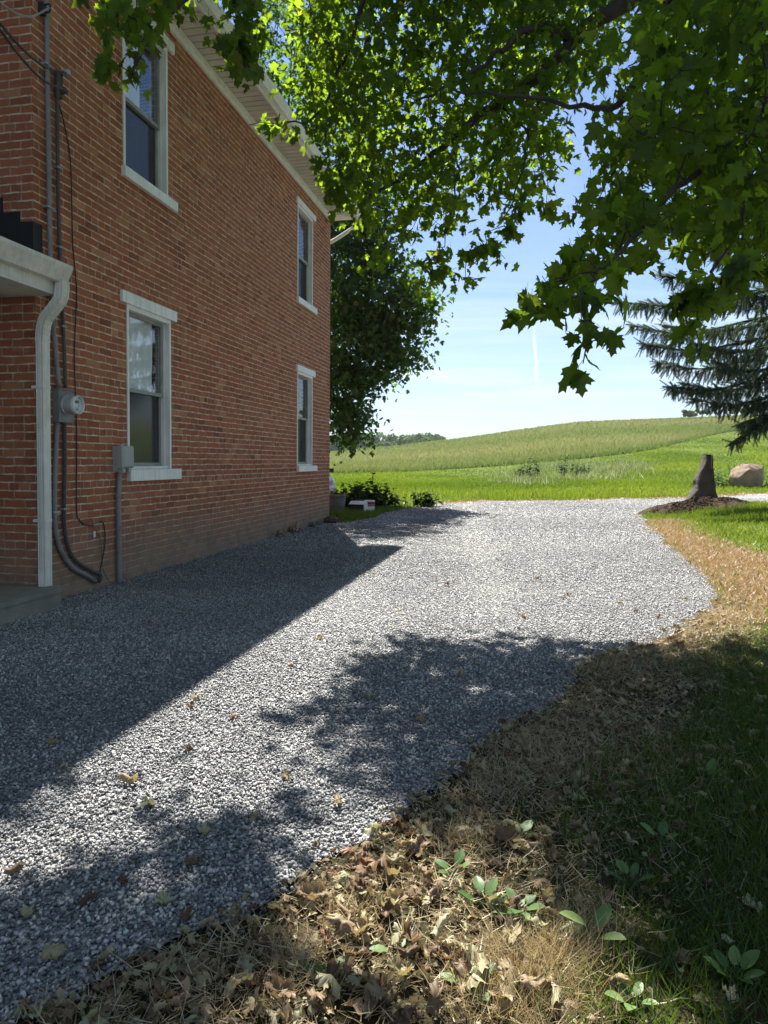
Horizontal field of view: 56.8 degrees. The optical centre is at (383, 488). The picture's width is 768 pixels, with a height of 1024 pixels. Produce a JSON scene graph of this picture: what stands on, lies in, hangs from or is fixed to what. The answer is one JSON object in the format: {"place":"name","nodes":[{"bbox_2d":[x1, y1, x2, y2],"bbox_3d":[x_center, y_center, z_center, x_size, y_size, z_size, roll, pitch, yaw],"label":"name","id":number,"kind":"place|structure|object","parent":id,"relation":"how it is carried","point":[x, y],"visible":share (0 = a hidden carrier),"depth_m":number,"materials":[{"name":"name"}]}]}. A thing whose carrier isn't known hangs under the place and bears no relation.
{"place":"outdoors","nodes":[
{"label":"outdoors","id":0,"kind":"place"},
{"bbox_2d":[0,494,767,1023],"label":"gravel driveway","id":1,"kind":"structure","parent":0,"point":[146,862],"depth_m":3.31,"materials":[{"name":"gravel"}]},
{"bbox_2d":[2,860,27,874],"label":"fallen leaf","id":2,"kind":"object","parent":1,"relation":"on","point":[15,868],"visible":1,"depth_m":2.17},
{"bbox_2d":[39,943,66,960],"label":"fallen leaf","id":3,"kind":"object","parent":1,"relation":"on","point":[52,951],"visible":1,"depth_m":1.82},
{"bbox_2d":[78,891,98,907],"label":"fallen leaf","id":4,"kind":"object","parent":1,"relation":"on","point":[86,897],"visible":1,"depth_m":2.05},
{"bbox_2d":[118,773,138,783],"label":"fallen leaf","id":5,"kind":"object","parent":1,"relation":"on","point":[126,778],"visible":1,"depth_m":2.80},
{"bbox_2d":[152,890,172,904],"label":"fallen leaf","id":6,"kind":"object","parent":1,"relation":"on","point":[164,899],"visible":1,"depth_m":2.06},
{"bbox_2d":[184,852,201,864],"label":"fallen leaf","id":7,"kind":"object","parent":1,"relation":"on","point":[191,860],"visible":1,"depth_m":2.25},
{"bbox_2d":[412,491,767,658],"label":"dead grass","id":8,"kind":"structure","parent":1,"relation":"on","point":[719,558],"depth_m":9.14,"materials":[{"name":"plant"}]},
{"bbox_2d":[14,419,767,1023],"bbox_3d":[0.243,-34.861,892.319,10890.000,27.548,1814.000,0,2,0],"label":"ground","id":9,"kind":"structure","parent":0,"point":[340,1017],"depth_m":2.12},
{"bbox_2d":[0,0,359,597],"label":"brick house","id":10,"kind":"structure","parent":9,"relation":"on","point":[202,241],"depth_m":8.35,"materials":[{"name":"brick"}]},
{"bbox_2d":[38,1,50,16],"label":"wire hook","id":11,"kind":"object","parent":10,"relation":"attached to","point":[42,5],"visible":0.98,"depth_m":6.10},
{"bbox_2d":[0,1,49,17],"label":"overhead wire","id":12,"kind":"object","parent":11,"relation":"attached to","point":[22,15],"visible":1,"depth_m":5.13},
{"bbox_2d":[31,279,69,586],"bbox_3d":[-2.862,-0.346,6.127,0.323,2.841,0.121,1,2,12],"label":"downspout","id":13,"kind":"object","parent":10,"relation":"attached to","point":[52,310],"visible":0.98,"depth_m":6.11,"materials":[{"name":"white paint"}]},
{"bbox_2d":[40,0,61,385],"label":"conduit","id":14,"kind":"object","parent":10,"relation":"attached to","point":[48,206],"visible":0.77,"depth_m":6.21,"materials":[{"name":"metal"}]},
{"bbox_2d":[53,72,67,387],"bbox_3d":[-2.908,-2.303,6.400,0.064,2.772,0.116,1,2,12],"label":"service cable","id":15,"kind":"object","parent":10,"relation":"attached to","point":[57,167],"visible":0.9,"depth_m":6.36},
{"bbox_2d":[54,69,70,99],"bbox_3d":[-2.863,-3.601,6.334,0.141,0.230,0.070,1,2,12],"label":"insulator","id":16,"kind":"object","parent":10,"relation":"attached to","point":[62,92],"visible":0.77,"depth_m":6.32,"materials":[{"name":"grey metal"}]},
{"bbox_2d":[0,27,66,91],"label":"overhead wire","id":17,"kind":"object","parent":16,"relation":"attached to","point":[23,60],"visible":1,"depth_m":4.76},
{"bbox_2d":[0,21,66,73],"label":"overhead wire","id":18,"kind":"object","parent":16,"relation":"attached to","point":[22,48],"visible":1,"depth_m":4.91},
{"bbox_2d":[52,388,84,422],"bbox_3d":[-2.853,-0.748,6.448,0.198,0.300,0.220,1,2,12],"label":"electric meter","id":19,"kind":"object","parent":10,"relation":"attached to","point":[67,404],"visible":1,"depth_m":6.38,"materials":[{"name":"metal"}]},
{"bbox_2d":[52,423,96,583],"bbox_3d":[-2.898,0.178,6.653,0.059,1.550,0.665,1,2,12],"label":"conduit","id":20,"kind":"object","parent":10,"relation":"attached to","point":[71,566],"visible":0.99,"depth_m":6.37,"materials":[{"name":"plastic"}]},
{"bbox_2d":[59,423,101,582],"bbox_3d":[-2.876,0.177,6.756,0.050,1.553,0.587,1,2,12],"label":"service cable","id":21,"kind":"object","parent":10,"relation":"attached to","point":[64,508],"visible":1,"depth_m":6.49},
{"bbox_2d":[59,104,105,572],"bbox_3d":[-2.866,-1.281,6.765,0.020,4.404,0.682,1,2,12],"label":"phone wire","id":22,"kind":"object","parent":10,"relation":"attached to","point":[75,335],"visible":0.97,"depth_m":6.65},
{"bbox_2d":[112,444,133,582],"bbox_3d":[-2.707,0.293,7.396,0.128,1.510,0.212,1,2,12],"label":"utility box","id":23,"kind":"object","parent":10,"relation":"attached to","point":[123,459],"visible":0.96,"depth_m":7.33,"materials":[{"name":"grey plastic"}]},
{"bbox_2d":[121,0,177,212],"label":"window","id":24,"kind":"structure","parent":10,"relation":"in","point":[145,141],"depth_m":8.05,"materials":[{"name":"clear glass"}]},
{"bbox_2d":[120,289,181,480],"bbox_3d":[-2.682,-1.090,8.025,0.210,1.995,1.220,1,2,12],"label":"window","id":25,"kind":"structure","parent":10,"relation":"in","point":[148,412],"depth_m":8.11,"materials":[{"name":"clear glass"}]},
{"bbox_2d":[296,364,316,471],"bbox_3d":[-1.525,-1.295,13.505,0.178,1.950,1.190,1,2,12],"label":"window","id":26,"kind":"structure","parent":10,"relation":"in","point":[304,425],"depth_m":13.76,"materials":[{"name":"white glass"}]},
{"bbox_2d":[296,196,316,314],"bbox_3d":[-1.524,-4.327,13.367,0.210,1.880,1.180,1,2,12],"label":"window","id":27,"kind":"structure","parent":10,"relation":"in","point":[304,297],"depth_m":13.62,"materials":[{"name":"clear glass"}]},
{"bbox_2d":[300,956,346,973],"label":"broadleaf weed","id":28,"kind":"object","parent":9,"relation":"on","point":[320,968],"visible":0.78,"depth_m":1.79,"materials":[{"name":"green plant"}]},
{"bbox_2d":[329,494,346,510],"bbox_3d":[-1.223,0.383,17.428,0.620,0.440,0.620,0,2,0],"label":"tub","id":29,"kind":"object","parent":9,"relation":"on","point":[337,501],"visible":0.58,"depth_m":17.18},
{"bbox_2d":[232,0,454,465],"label":"maple tree","id":30,"kind":"object","parent":9,"relation":"on","point":[378,325],"visible":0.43,"depth_m":21.01,"materials":[{"name":"green plant"}]},
{"bbox_2d":[329,489,363,507],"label":"weed clump","id":31,"kind":"object","parent":9,"relation":"on","point":[347,502],"visible":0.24,"depth_m":18.74,"materials":[{"name":"green plant"}]},
{"bbox_2d":[333,481,389,506],"bbox_3d":[-0.643,0.182,19.304,1.577,0.755,1.261,1,2,16],"label":"weed clump","id":32,"kind":"object","parent":9,"relation":"on","point":[355,488],"visible":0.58,"depth_m":19.29,"materials":[{"name":"green plant"}]},
{"bbox_2d":[329,505,394,520],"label":"corner grass","id":33,"kind":"structure","parent":9,"relation":"on","point":[351,517],"depth_m":15.96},
{"bbox_2d":[349,501,367,510],"bbox_3d":[-0.640,0.436,17.634,0.415,0.265,0.290,1,2,14],"label":"cooler","id":34,"kind":"object","parent":33,"relation":"on","point":[359,505],"visible":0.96,"depth_m":17.52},
{"bbox_2d":[0,597,767,1023],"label":"straw","id":35,"kind":"object","parent":9,"relation":"on","point":[534,1005],"visible":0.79,"depth_m":1.98,"materials":[{"name":"plant"}]},
{"bbox_2d":[1,597,767,1023],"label":"leaf litter","id":36,"kind":"object","parent":9,"relation":"on","point":[207,1009],"visible":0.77,"depth_m":2.08,"materials":[{"name":"plant"}]},
{"bbox_2d":[221,968,253,1001],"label":"fallen leaf","id":37,"kind":"object","parent":36,"relation":"on","point":[232,982],"visible":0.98,"depth_m":1.70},
{"bbox_2d":[235,953,254,972],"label":"fallen leaf","id":38,"kind":"object","parent":36,"relation":"on","point":[246,963],"visible":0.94,"depth_m":1.78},
{"bbox_2d":[242,969,264,987],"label":"fallen leaf","id":39,"kind":"object","parent":36,"relation":"on","point":[254,981],"visible":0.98,"depth_m":1.71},
{"bbox_2d":[262,973,295,998],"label":"fallen leaf","id":40,"kind":"object","parent":36,"relation":"on","point":[277,982],"visible":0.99,"depth_m":1.70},
{"bbox_2d":[297,880,327,899],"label":"fallen leaf","id":41,"kind":"object","parent":36,"relation":"on","point":[306,889],"visible":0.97,"depth_m":2.08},
{"bbox_2d":[305,986,326,1003],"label":"fallen leaf","id":42,"kind":"object","parent":36,"relation":"on","point":[312,995],"visible":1,"depth_m":1.65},
{"bbox_2d":[315,971,341,998],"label":"fallen leaf","id":43,"kind":"object","parent":36,"relation":"on","point":[323,978],"visible":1,"depth_m":1.70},
{"bbox_2d":[323,913,344,925],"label":"fallen leaf","id":44,"kind":"object","parent":36,"relation":"on","point":[332,919],"visible":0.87,"depth_m":1.92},
{"bbox_2d":[333,919,355,936],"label":"fallen leaf","id":45,"kind":"object","parent":36,"relation":"on","point":[341,929],"visible":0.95,"depth_m":1.90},
{"bbox_2d":[338,952,354,983],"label":"fallen leaf","id":46,"kind":"object","parent":36,"relation":"on","point":[348,963],"visible":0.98,"depth_m":1.76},
{"bbox_2d":[346,971,367,987],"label":"fallen leaf","id":47,"kind":"object","parent":36,"relation":"on","point":[354,980],"visible":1,"depth_m":1.71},
{"bbox_2d":[347,916,373,936],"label":"fallen leaf","id":48,"kind":"object","parent":36,"relation":"on","point":[360,921],"visible":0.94,"depth_m":1.91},
{"bbox_2d":[350,876,375,892],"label":"fallen leaf","id":49,"kind":"object","parent":36,"relation":"on","point":[359,885],"visible":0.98,"depth_m":2.09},
{"bbox_2d":[359,876,383,895],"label":"fallen leaf","id":50,"kind":"object","parent":36,"relation":"on","point":[370,889],"visible":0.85,"depth_m":2.09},
{"bbox_2d":[363,823,381,836],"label":"fallen leaf","id":51,"kind":"object","parent":36,"relation":"on","point":[376,827],"visible":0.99,"depth_m":2.41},
{"bbox_2d":[364,978,388,1001],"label":"fallen leaf","id":52,"kind":"object","parent":36,"relation":"on","point":[375,990],"visible":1,"depth_m":1.67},
{"bbox_2d":[373,849,389,875],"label":"fallen leaf","id":53,"kind":"object","parent":36,"relation":"on","point":[383,859],"visible":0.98,"depth_m":2.20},
{"bbox_2d":[373,891,393,916],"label":"fallen leaf","id":54,"kind":"object","parent":36,"relation":"on","point":[387,907],"visible":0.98,"depth_m":2.00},
{"bbox_2d":[376,892,398,905],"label":"fallen leaf","id":55,"kind":"object","parent":36,"relation":"on","point":[380,901],"visible":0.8,"depth_m":2.02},
{"bbox_2d":[369,933,411,955],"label":"broadleaf weed","id":56,"kind":"object","parent":36,"relation":"on","point":[378,946],"visible":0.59,"depth_m":1.86,"materials":[{"name":"green plant"}]},
{"bbox_2d":[386,852,404,864],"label":"fallen leaf","id":57,"kind":"object","parent":36,"relation":"on","point":[396,857],"visible":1,"depth_m":2.23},
{"bbox_2d":[384,951,411,976],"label":"fallen leaf","id":58,"kind":"object","parent":36,"relation":"on","point":[395,962],"visible":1,"depth_m":1.77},
{"bbox_2d":[388,887,407,905],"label":"fallen leaf","id":59,"kind":"object","parent":36,"relation":"on","point":[397,893],"visible":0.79,"depth_m":2.06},
{"bbox_2d":[392,930,405,945],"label":"fallen leaf","id":60,"kind":"object","parent":36,"relation":"on","point":[395,938],"visible":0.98,"depth_m":1.86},
{"bbox_2d":[394,942,418,958],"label":"fallen leaf","id":61,"kind":"object","parent":36,"relation":"on","point":[410,950],"visible":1,"depth_m":1.81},
{"bbox_2d":[402,920,425,941],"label":"fallen leaf","id":62,"kind":"object","parent":36,"relation":"on","point":[409,934],"visible":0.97,"depth_m":1.90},
{"bbox_2d":[409,834,429,856],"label":"fallen leaf","id":63,"kind":"object","parent":36,"relation":"on","point":[421,842],"visible":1,"depth_m":2.32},
{"bbox_2d":[414,952,430,971],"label":"fallen leaf","id":64,"kind":"object","parent":36,"relation":"on","point":[425,967],"visible":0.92,"depth_m":1.78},
{"bbox_2d":[416,818,432,835],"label":"fallen leaf","id":65,"kind":"object","parent":36,"relation":"on","point":[426,831],"visible":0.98,"depth_m":2.43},
{"bbox_2d":[426,881,441,898],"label":"fallen leaf","id":66,"kind":"object","parent":36,"relation":"on","point":[435,889],"visible":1,"depth_m":2.06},
{"bbox_2d":[426,978,445,1018],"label":"fallen leaf","id":67,"kind":"object","parent":36,"relation":"on","point":[435,1001],"visible":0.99,"depth_m":1.66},
{"bbox_2d":[429,915,446,939],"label":"fallen leaf","id":68,"kind":"object","parent":36,"relation":"on","point":[439,925],"visible":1,"depth_m":1.91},
{"bbox_2d":[435,938,460,959],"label":"fallen leaf","id":69,"kind":"object","parent":36,"relation":"on","point":[446,952],"visible":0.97,"depth_m":1.82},
{"bbox_2d":[449,947,471,977],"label":"fallen leaf","id":70,"kind":"object","parent":36,"relation":"on","point":[465,962],"visible":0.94,"depth_m":1.78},
{"bbox_2d":[454,875,467,900],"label":"fallen leaf","id":71,"kind":"object","parent":36,"relation":"on","point":[461,885],"visible":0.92,"depth_m":2.09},
{"bbox_2d":[440,962,495,1000],"bbox_3d":[0.225,1.212,1.748,0.147,0.048,0.116,3,3,44],"label":"broadleaf weed","id":72,"kind":"object","parent":36,"relation":"on","point":[478,992],"visible":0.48,"depth_m":1.75,"materials":[{"name":"green plant"}]},
{"bbox_2d":[463,944,481,966],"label":"fallen leaf","id":73,"kind":"object","parent":36,"relation":"on","point":[471,950],"visible":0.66,"depth_m":1.81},
{"bbox_2d":[464,973,485,993],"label":"fallen leaf","id":74,"kind":"object","parent":36,"relation":"on","point":[472,980],"visible":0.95,"depth_m":1.70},
{"bbox_2d":[474,951,489,973],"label":"fallen leaf","id":75,"kind":"object","parent":36,"relation":"on","point":[481,966],"visible":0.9,"depth_m":1.77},
{"bbox_2d":[487,892,507,905],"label":"fallen leaf","id":76,"kind":"object","parent":36,"relation":"on","point":[497,901],"visible":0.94,"depth_m":2.02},
{"bbox_2d":[487,981,515,1000],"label":"fallen leaf","id":77,"kind":"object","parent":36,"relation":"on","point":[507,994],"visible":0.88,"depth_m":1.68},
{"bbox_2d":[494,824,517,841],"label":"fallen leaf","id":78,"kind":"object","parent":36,"relation":"on","point":[507,832],"visible":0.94,"depth_m":2.41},
{"bbox_2d":[498,958,515,987],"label":"fallen leaf","id":79,"kind":"object","parent":36,"relation":"on","point":[508,967],"visible":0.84,"depth_m":1.74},
{"bbox_2d":[502,914,521,944],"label":"fallen leaf","id":80,"kind":"object","parent":36,"relation":"on","point":[512,939],"visible":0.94,"depth_m":1.90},
{"bbox_2d":[505,951,529,963],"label":"fallen leaf","id":81,"kind":"object","parent":36,"relation":"on","point":[518,960],"visible":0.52,"depth_m":1.78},
{"bbox_2d":[491,887,545,919],"bbox_3d":[0.376,1.195,2.018,0.155,0.064,0.130,-1,3,-31],"label":"broadleaf weed","id":82,"kind":"object","parent":36,"relation":"on","point":[532,903],"visible":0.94,"depth_m":2.02,"materials":[{"name":"green plant"}]},
{"bbox_2d":[516,972,546,991],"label":"fallen leaf","id":83,"kind":"object","parent":36,"relation":"on","point":[541,979],"visible":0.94,"depth_m":1.70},
{"bbox_2d":[530,907,549,926],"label":"fallen leaf","id":84,"kind":"object","parent":36,"relation":"on","point":[537,919],"visible":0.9,"depth_m":1.94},
{"bbox_2d":[541,906,561,920],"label":"fallen leaf","id":85,"kind":"object","parent":36,"relation":"on","point":[549,911],"visible":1,"depth_m":1.97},
{"bbox_2d":[543,982,563,1006],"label":"fallen leaf","id":86,"kind":"object","parent":36,"relation":"on","point":[555,998],"visible":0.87,"depth_m":1.67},
{"bbox_2d":[370,483,407,506],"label":"weed clump","id":87,"kind":"object","parent":9,"relation":"on","point":[391,500],"visible":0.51,"depth_m":19.80,"materials":[{"name":"green plant"}]},
{"bbox_2d":[330,432,450,450],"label":"treeline","id":88,"kind":"object","parent":9,"relation":"on","point":[390,440],"visible":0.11,"depth_m":323.12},
{"bbox_2d":[71,0,767,397],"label":"maple tree","id":89,"kind":"object","parent":9,"relation":"on","point":[721,210],"visible":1,"depth_m":5.55,"materials":[{"name":"green plant"}]},
{"bbox_2d":[410,491,442,506],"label":"flowering plant","id":90,"kind":"object","parent":9,"relation":"on","point":[424,500],"visible":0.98,"depth_m":19.91,"materials":[{"name":"green plant"}]},
{"bbox_2d":[434,849,470,878],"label":"broadleaf weed","id":91,"kind":"object","parent":9,"relation":"on","point":[459,856],"visible":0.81,"depth_m":2.23,"materials":[{"name":"green plant"}]},
{"bbox_2d":[458,876,504,909],"bbox_3d":[0.292,1.188,2.077,0.138,0.072,0.102,1,2,20],"label":"broadleaf weed","id":92,"kind":"object","parent":9,"relation":"on","point":[478,883],"visible":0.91,"depth_m":2.09,"materials":[{"name":"green plant"}]},
{"bbox_2d":[515,820,537,838],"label":"broadleaf weed","id":93,"kind":"object","parent":9,"relation":"on","point":[528,824],"visible":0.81,"depth_m":2.46,"materials":[{"name":"green plant"}]},
{"bbox_2d":[330,414,757,472],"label":"hay meadow","id":94,"kind":"structure","parent":9,"relation":"on","point":[464,453],"depth_m":122.22,"materials":[{"name":"plant"}]},
{"bbox_2d":[329,430,767,520],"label":"field grass","id":95,"kind":"structure","parent":9,"relation":"on","point":[447,485],"depth_m":38.82,"materials":[{"name":"plant"}]},
{"bbox_2d":[557,454,575,475],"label":"tall weed","id":96,"kind":"object","parent":9,"relation":"on","point":[562,468],"visible":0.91,"depth_m":54.20,"materials":[{"name":"green plant"}]},
{"bbox_2d":[460,459,678,483],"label":"wildflower patch","id":97,"kind":"object","parent":9,"relation":"on","point":[596,466],"visible":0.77,"depth_m":56.36,"materials":[{"name":"plant"}]},
{"bbox_2d":[560,904,625,942],"bbox_3d":[0.549,1.187,1.904,0.160,0.091,0.121,0,2,0],"label":"broadleaf weed","id":98,"kind":"object","parent":9,"relation":"on","point":[599,911],"visible":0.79,"depth_m":1.92,"materials":[{"name":"green plant"}]},
{"bbox_2d":[476,498,767,625],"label":"lawn grass","id":99,"kind":"structure","parent":9,"relation":"on","point":[746,532],"depth_m":13.22,"materials":[{"name":"plant"}]},
{"bbox_2d":[607,859,654,887],"bbox_3d":[0.756,1.189,2.153,0.130,0.071,0.104,2,3,33],"label":"broadleaf weed","id":100,"kind":"object","parent":9,"relation":"on","point":[632,869],"visible":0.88,"depth_m":2.18,"materials":[{"name":"green plant"}]},
{"bbox_2d":[604,980,658,1010],"bbox_3d":[0.578,1.216,1.686,0.121,0.051,0.105,0,2,-18],"label":"broadleaf weed","id":101,"kind":"object","parent":9,"relation":"on","point":[612,993],"visible":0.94,"depth_m":1.69,"materials":[{"name":"green plant"}]},
{"bbox_2d":[611,173,767,455],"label":"spruce tree","id":102,"kind":"object","parent":9,"relation":"on","point":[732,367],"visible":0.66,"depth_m":19.70,"materials":[{"name":"plant"}]},
{"bbox_2d":[681,409,705,417],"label":"tree","id":103,"kind":"object","parent":9,"relation":"on","point":[688,413],"visible":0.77,"depth_m":202.75,"materials":[{"name":"green plant"}]},
{"bbox_2d":[637,496,751,515],"bbox_3d":[9.214,0.411,20.070,2.026,0.391,8.297,2,3,41],"label":"mulch bed","id":104,"kind":"object","parent":9,"relation":"on","point":[690,503],"visible":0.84,"depth_m":18.82,"materials":[{"name":"wood"}]},
{"bbox_2d":[686,454,717,499],"bbox_3d":[10.164,-0.297,22.600,1.033,1.601,0.652,0,2,0],"label":"tree stump","id":105,"kind":"object","parent":104,"relation":"on","point":[704,482],"visible":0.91,"depth_m":22.36,"materials":[{"name":"wood"}]},
{"bbox_2d":[695,758,723,786],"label":"broadleaf weed","id":106,"kind":"object","parent":9,"relation":"on","point":[711,764],"visible":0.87,"depth_m":2.87,"materials":[{"name":"green plant"}]},
{"bbox_2d":[713,467,734,485],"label":"weed clump","id":107,"kind":"object","parent":9,"relation":"on","point":[719,480],"visible":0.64,"depth_m":37.24,"materials":[{"name":"green plant"}]},
{"bbox_2d":[703,945,765,985],"bbox_3d":[0.875,1.199,1.766,0.134,0.082,0.112,0,2,0],"label":"broadleaf weed","id":108,"kind":"object","parent":9,"relation":"on","point":[753,955],"visible":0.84,"depth_m":1.78,"materials":[{"name":"green plant"}]},
{"bbox_2d":[728,464,763,487],"bbox_3d":[18.853,-0.561,36.853,1.640,1.413,1.312,0,2,0],"label":"boulder","id":109,"kind":"object","parent":9,"relation":"on","point":[748,475],"visible":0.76,"depth_m":36.41,"materials":[{"name":"stone"}]},
{"bbox_2d":[218,0,767,440],"label":"sky","id":110,"kind":"structure","parent":0,"point":[489,379],"materials":[{"name":"blue"}]},
{"bbox_2d":[494,586,767,1023],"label":"shaded grass","id":111,"kind":"structure","parent":0,"point":[760,862],"depth_m":2.40,"materials":[{"name":"plant"}]},
{"bbox_2d":[639,821,677,847],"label":"broadleaf weed","id":112,"kind":"object","parent":111,"relation":"on","point":[665,825],"visible":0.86,"depth_m":2.42,"materials":[{"name":"green plant"}]},
{"bbox_3d":[-6.567,-2.073,4.581,6.050,6.700,4.370,1,2,12],"label":"house wing","id":113,"kind":"object","parent":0,"visible":0},
{"bbox_2d":[0,197,72,624],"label":"porch","id":114,"kind":"object","parent":113,"relation":"attached to","point":[28,268],"visible":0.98,"depth_m":5.84,"materials":[{"name":"concrete"}]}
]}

